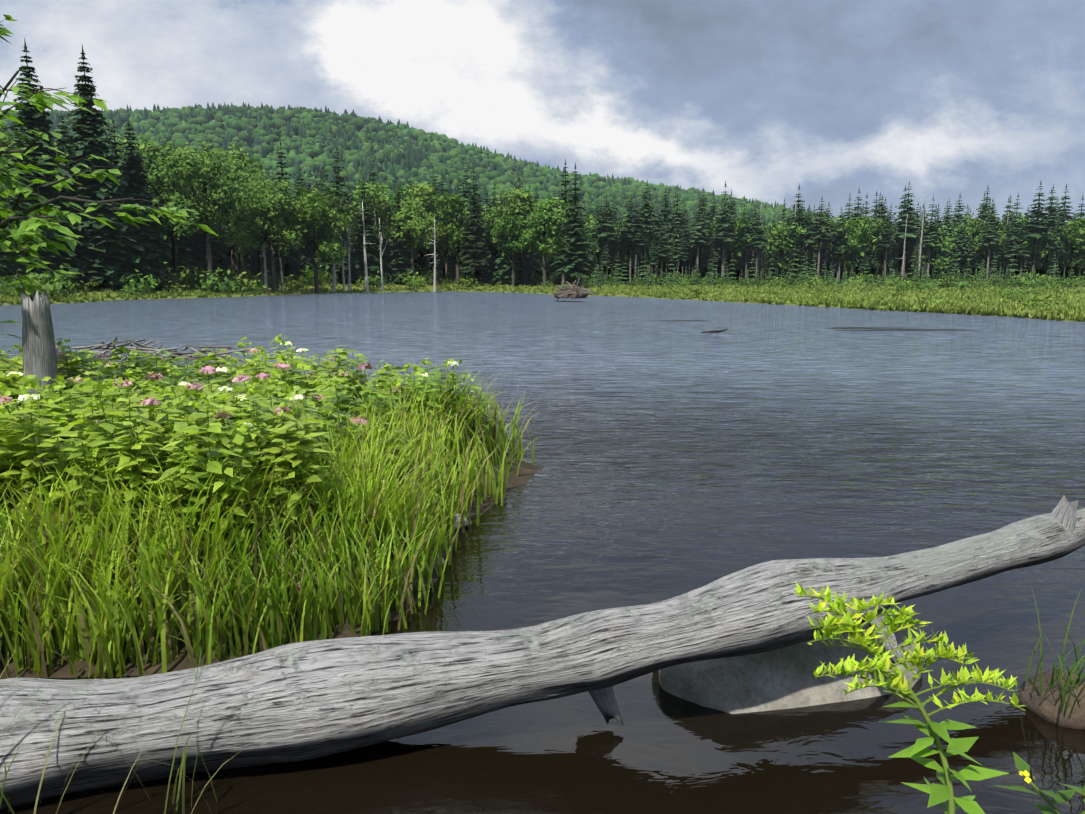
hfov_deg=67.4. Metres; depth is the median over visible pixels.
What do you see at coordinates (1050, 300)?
shore plants
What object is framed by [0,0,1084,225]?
sky
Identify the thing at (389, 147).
hill forest
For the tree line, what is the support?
on the ground
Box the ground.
[0,127,1081,678]
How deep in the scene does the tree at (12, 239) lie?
5.40 m
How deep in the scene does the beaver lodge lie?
59.37 m
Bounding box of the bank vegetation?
[0,334,540,678]
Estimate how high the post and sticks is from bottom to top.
1.709 m
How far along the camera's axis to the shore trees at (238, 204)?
88.36 m
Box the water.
[0,291,1084,813]
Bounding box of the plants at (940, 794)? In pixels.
[0,582,1084,813]
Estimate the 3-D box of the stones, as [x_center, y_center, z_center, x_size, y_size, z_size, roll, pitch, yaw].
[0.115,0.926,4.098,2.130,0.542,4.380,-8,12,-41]
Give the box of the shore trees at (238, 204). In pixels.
[0,37,598,292]
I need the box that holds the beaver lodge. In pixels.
[554,277,597,300]
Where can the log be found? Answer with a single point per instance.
(300, 701)
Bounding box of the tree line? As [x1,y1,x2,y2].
[247,156,1084,286]
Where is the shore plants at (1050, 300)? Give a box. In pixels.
[0,255,1084,321]
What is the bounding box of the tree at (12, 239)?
[0,14,219,338]
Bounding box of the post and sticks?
[21,289,249,405]
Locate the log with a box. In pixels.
[0,495,1084,808]
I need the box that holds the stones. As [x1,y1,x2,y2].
[427,513,1084,729]
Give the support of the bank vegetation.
on the ground
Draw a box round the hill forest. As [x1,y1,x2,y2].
[2,101,896,232]
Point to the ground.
(524, 473)

